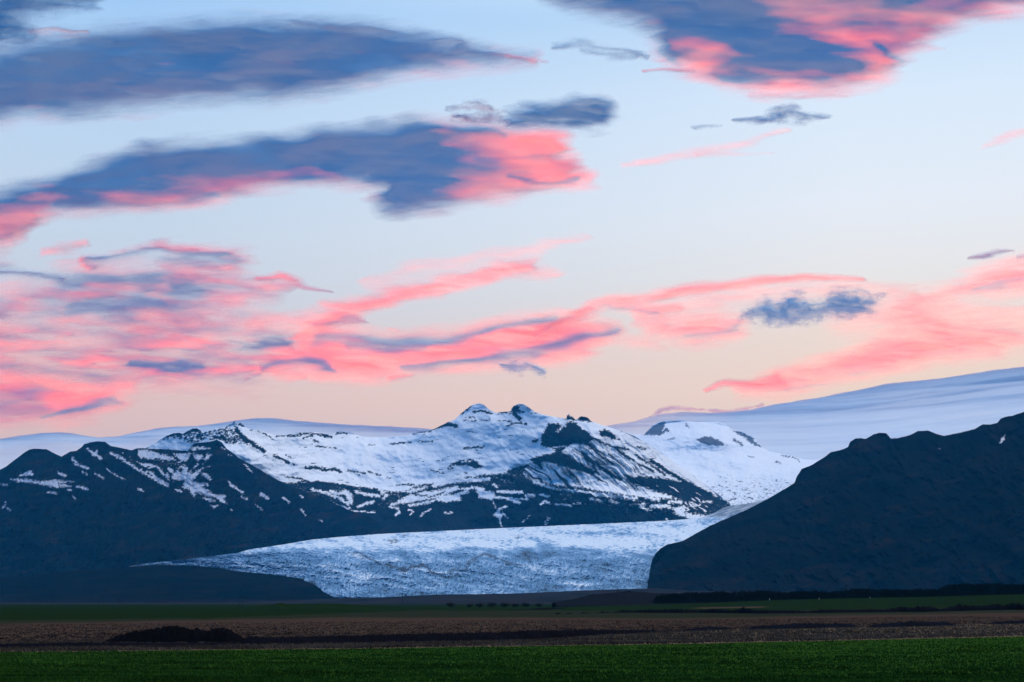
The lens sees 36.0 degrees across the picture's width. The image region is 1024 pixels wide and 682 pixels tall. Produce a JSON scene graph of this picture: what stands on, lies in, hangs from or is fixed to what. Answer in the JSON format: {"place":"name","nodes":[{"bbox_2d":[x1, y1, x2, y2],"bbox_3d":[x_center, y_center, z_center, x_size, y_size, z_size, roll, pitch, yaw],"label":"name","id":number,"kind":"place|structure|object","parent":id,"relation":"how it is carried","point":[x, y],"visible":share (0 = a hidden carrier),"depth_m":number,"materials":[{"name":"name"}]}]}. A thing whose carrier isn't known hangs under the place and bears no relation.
{"place":"outdoors","nodes":[
{"label":"outdoors","id":0,"kind":"place"},
{"bbox_2d":[0,0,96,40],"bbox_3d":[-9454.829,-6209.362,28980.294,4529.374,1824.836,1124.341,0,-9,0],"label":"cloud","id":1,"kind":"structure","parent":0,"point":[12,23],"depth_m":28826.10,"materials":[{"name":"blue"}]},
{"bbox_2d":[0,379,112,421],"bbox_3d":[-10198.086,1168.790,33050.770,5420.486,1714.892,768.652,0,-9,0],"label":"cloud","id":2,"kind":"structure","parent":0,"point":[21,398],"depth_m":32791.92,"materials":[{"name":"pink"}]},
{"bbox_2d":[0,241,289,324],"bbox_3d":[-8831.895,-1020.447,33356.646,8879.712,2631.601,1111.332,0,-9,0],"label":"cloud","id":3,"kind":"structure","parent":0,"point":[161,292],"depth_m":33138.99,"materials":[{"name":"pink"}]},
{"bbox_2d":[0,312,302,380],"bbox_3d":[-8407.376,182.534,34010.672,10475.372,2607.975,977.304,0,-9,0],"label":"cloud","id":4,"kind":"structure","parent":0,"point":[147,338],"depth_m":33803.41,"materials":[{"name":"pink"}]},
{"bbox_2d":[0,565,337,602],"bbox_3d":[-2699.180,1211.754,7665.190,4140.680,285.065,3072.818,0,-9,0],"label":"moraine ridge","id":5,"kind":"structure","parent":0,"point":[166,584],"depth_m":7554.45,"materials":[{"name":"stone"}]},
{"bbox_2d":[0,440,390,577],"bbox_3d":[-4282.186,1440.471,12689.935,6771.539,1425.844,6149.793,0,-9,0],"label":"dark mountain","id":6,"kind":"structure","parent":0,"point":[96,505],"depth_m":11848.88,"materials":[{"name":"grey stone"}]},
{"bbox_2d":[0,19,536,117],"bbox_3d":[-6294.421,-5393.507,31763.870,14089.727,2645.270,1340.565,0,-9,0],"label":"cloud","id":7,"kind":"structure","parent":0,"point":[78,75],"depth_m":31484.94,"materials":[{"name":"blue"}]},
{"bbox_2d":[255,273,331,291],"bbox_3d":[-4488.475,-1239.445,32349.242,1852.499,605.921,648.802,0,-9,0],"label":"cloud","id":8,"kind":"structure","parent":0,"point":[288,278],"depth_m":32074.10,"materials":[{"name":"pink"}]},
{"bbox_2d":[0,121,588,243],"bbox_3d":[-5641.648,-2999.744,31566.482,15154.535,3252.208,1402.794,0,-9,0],"label":"cloud","id":9,"kind":"structure","parent":0,"point":[409,167],"depth_m":31236.57,"materials":[{"name":"blue"}]},
{"bbox_2d":[292,263,534,340],"bbox_3d":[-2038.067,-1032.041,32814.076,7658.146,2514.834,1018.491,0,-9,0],"label":"cloud","id":10,"kind":"structure","parent":0,"point":[345,313],"depth_m":32635.09,"materials":[{"name":"pink"}]},
{"bbox_2d":[145,404,730,532],"bbox_3d":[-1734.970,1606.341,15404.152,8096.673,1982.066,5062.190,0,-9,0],"label":"snow mountain","id":11,"kind":"structure","parent":0,"point":[478,466],"depth_m":14071.75,"materials":[{"name":"white snow"}]},
{"bbox_2d":[266,319,617,379],"bbox_3d":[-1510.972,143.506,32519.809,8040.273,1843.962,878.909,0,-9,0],"label":"cloud","id":12,"kind":"structure","parent":0,"point":[332,353],"depth_m":32231.87,"materials":[{"name":"pink"}]},
{"bbox_2d":[129,500,764,598],"bbox_3d":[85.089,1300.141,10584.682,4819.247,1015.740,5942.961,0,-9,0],"label":"glacier","id":13,"kind":"object","parent":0,"point":[560,558],"visible":0.61,"depth_m":9369.06,"materials":[{"name":"white ice"}]},
{"bbox_2d":[453,101,507,123],"bbox_3d":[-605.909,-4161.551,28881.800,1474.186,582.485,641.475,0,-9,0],"label":"cloud","id":14,"kind":"structure","parent":0,"point":[466,118],"depth_m":28772.78,"materials":[{"name":"grey"}]},
{"bbox_2d":[0,603,1023,681],"bbox_3d":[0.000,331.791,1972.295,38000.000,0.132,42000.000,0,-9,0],"label":"ground","id":15,"kind":"structure","parent":0,"point":[42,615],"depth_m":431.60,"materials":[{"name":"green plant"}]},
{"bbox_2d":[0,642,244,647],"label":"gravel bank","id":16,"kind":"structure","parent":15,"relation":"on","point":[79,644],"depth_m":206.54,"materials":[{"name":"grey gravel"}]},
{"bbox_2d":[103,625,244,642],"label":"earth mound","id":17,"kind":"object","parent":15,"relation":"on","point":[171,633],"visible":0.9,"depth_m":226.25,"materials":[{"name":"brown soil"}]},
{"bbox_2d":[240,629,677,644],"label":"gravel bank","id":18,"kind":"structure","parent":15,"relation":"on","point":[472,636],"depth_m":234.42,"materials":[{"name":"gravel"}]},
{"bbox_2d":[0,616,1022,641],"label":"rough grass","id":19,"kind":"structure","parent":15,"relation":"on","point":[274,633],"depth_m":363.99,"materials":[{"name":"brown plant"}]},
{"bbox_2d":[0,636,1023,681],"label":"green grass","id":20,"kind":"structure","parent":15,"relation":"on","point":[54,673],"depth_m":146.92,"materials":[{"name":"green plant"}]},
{"bbox_2d":[511,607,561,609],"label":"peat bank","id":21,"kind":"structure","parent":15,"relation":"on","point":[538,609],"depth_m":1135.20,"materials":[{"name":"brown soil"}]},
{"bbox_2d":[237,594,1023,621],"bbox_3d":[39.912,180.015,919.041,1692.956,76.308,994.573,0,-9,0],"label":"green rise","id":22,"kind":"structure","parent":15,"relation":"on","point":[938,602],"depth_m":1099.59,"materials":[{"name":"green plant"}]},
{"bbox_2d":[652,582,1023,603],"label":"distant wood","id":23,"kind":"object","parent":22,"relation":"on","point":[724,596],"visible":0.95,"depth_m":1314.88,"materials":[{"name":"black plant"}]},
{"bbox_2d":[680,626,732,630],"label":"gravel strip","id":24,"kind":"object","parent":15,"relation":"on","point":[708,628],"visible":0.8,"depth_m":329.77,"materials":[{"name":"gravel"}]},
{"bbox_2d":[555,603,1023,613],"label":"soil windrow","id":25,"kind":"object","parent":15,"relation":"on","point":[998,606],"visible":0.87,"depth_m":806.86,"materials":[{"name":"brown soil"}]},
{"bbox_2d":[746,623,857,629],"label":"gravel strip","id":26,"kind":"object","parent":15,"relation":"on","point":[807,625],"visible":0.88,"depth_m":351.99,"materials":[{"name":"gravel"}]},
{"bbox_2d":[867,621,958,627],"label":"gravel strip","id":27,"kind":"object","parent":15,"relation":"on","point":[908,623],"visible":0.88,"depth_m":377.15,"materials":[{"name":"gravel"}]},
{"bbox_2d":[988,620,1023,623],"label":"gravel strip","id":28,"kind":"object","parent":15,"relation":"on","point":[1016,622],"visible":0.79,"depth_m":425.22,"materials":[{"name":"gravel"}]},
{"bbox_2d":[0,367,1023,468],"bbox_3d":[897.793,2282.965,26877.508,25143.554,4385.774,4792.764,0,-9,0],"label":"cap","id":29,"kind":"object","parent":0,"point":[819,428],"depth_m":27160.76,"materials":[{"name":"white snow"}]},
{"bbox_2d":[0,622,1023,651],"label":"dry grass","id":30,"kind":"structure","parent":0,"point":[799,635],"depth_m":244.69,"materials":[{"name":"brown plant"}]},
{"bbox_2d":[0,0,1023,438],"label":"sky","id":31,"kind":"structure","parent":0,"point":[913,172],"materials":[{"name":"blue"}]},
{"bbox_2d":[500,363,545,373],"bbox_3d":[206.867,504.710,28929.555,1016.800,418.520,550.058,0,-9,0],"label":"cloud","id":32,"kind":"structure","parent":0,"point":[514,367],"depth_m":28714.68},
{"bbox_2d":[506,97,614,127],"bbox_3d":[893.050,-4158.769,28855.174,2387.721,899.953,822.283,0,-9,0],"label":"cloud","id":33,"kind":"structure","parent":0,"point":[581,112],"depth_m":28561.50,"materials":[{"name":"blue"}]},
{"bbox_2d":[224,588,965,603],"bbox_3d":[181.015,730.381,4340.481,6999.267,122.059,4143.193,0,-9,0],"label":"outwash plain","id":34,"kind":"structure","parent":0,"point":[534,598],"depth_m":5226.72,"materials":[{"name":"grey gravel"}]},
{"bbox_2d":[554,45,646,56],"bbox_3d":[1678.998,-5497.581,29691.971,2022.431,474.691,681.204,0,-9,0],"label":"cloud","id":35,"kind":"structure","parent":0,"point":[636,53],"depth_m":29534.60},
{"bbox_2d":[658,319,739,334],"bbox_3d":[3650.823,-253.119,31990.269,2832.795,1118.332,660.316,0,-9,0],"label":"cloud","id":36,"kind":"structure","parent":0,"point":[713,326],"depth_m":31778.82,"materials":[{"name":"pink"}]},
{"bbox_2d":[535,275,863,336],"bbox_3d":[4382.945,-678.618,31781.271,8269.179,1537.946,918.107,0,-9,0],"label":"cloud","id":37,"kind":"structure","parent":0,"point":[634,304],"depth_m":31650.53,"materials":[{"name":"pink"}]},
{"bbox_2d":[655,404,762,414],"bbox_3d":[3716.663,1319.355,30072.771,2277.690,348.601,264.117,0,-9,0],"label":"cloud","id":38,"kind":"structure","parent":0,"point":[663,409],"depth_m":30015.58,"materials":[{"name":"pink"}]},
{"bbox_2d":[633,420,818,504],"bbox_3d":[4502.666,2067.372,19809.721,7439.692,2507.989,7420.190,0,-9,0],"label":"mountain","id":39,"kind":"structure","parent":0,"point":[730,465],"depth_m":19532.70,"materials":[{"name":"white snow"}]},
{"bbox_2d":[733,105,825,122],"bbox_3d":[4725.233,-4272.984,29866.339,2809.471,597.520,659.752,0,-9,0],"label":"cloud","id":40,"kind":"structure","parent":0,"point":[780,115],"depth_m":29611.24,"materials":[{"name":"blue"}]},
{"bbox_2d":[551,0,1023,89],"bbox_3d":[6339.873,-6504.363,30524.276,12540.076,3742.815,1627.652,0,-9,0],"label":"cloud","id":41,"kind":"structure","parent":0,"point":[797,44],"depth_m":30418.14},
{"bbox_2d":[741,291,875,324],"bbox_3d":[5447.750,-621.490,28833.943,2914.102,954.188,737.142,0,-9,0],"label":"cloud","id":42,"kind":"structure","parent":0,"point":[792,310],"depth_m":28591.27,"materials":[{"name":"blue"}]},
{"bbox_2d":[647,412,1023,592],"bbox_3d":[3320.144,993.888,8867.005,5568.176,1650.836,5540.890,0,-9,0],"label":"dark hill","id":43,"kind":"structure","parent":0,"point":[923,510],"depth_m":7692.36,"materials":[{"name":"grey stone"}]},
{"bbox_2d":[704,307,1015,391],"bbox_3d":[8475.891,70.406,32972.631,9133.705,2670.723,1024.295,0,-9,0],"label":"cloud","id":44,"kind":"structure","parent":0,"point":[927,342],"depth_m":32801.75,"materials":[{"name":"pink"}]},
{"bbox_2d":[948,271,1023,292],"bbox_3d":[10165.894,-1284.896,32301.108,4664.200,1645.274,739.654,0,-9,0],"label":"cloud","id":45,"kind":"structure","parent":0,"point":[1011,278],"depth_m":32095.48,"materials":[{"name":"pink"}]},
{"bbox_2d":[968,250,1009,258],"bbox_3d":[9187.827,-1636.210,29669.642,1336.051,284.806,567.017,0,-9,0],"label":"cloud","id":46,"kind":"structure","parent":0,"point":[986,255],"depth_m":29422.63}
]}

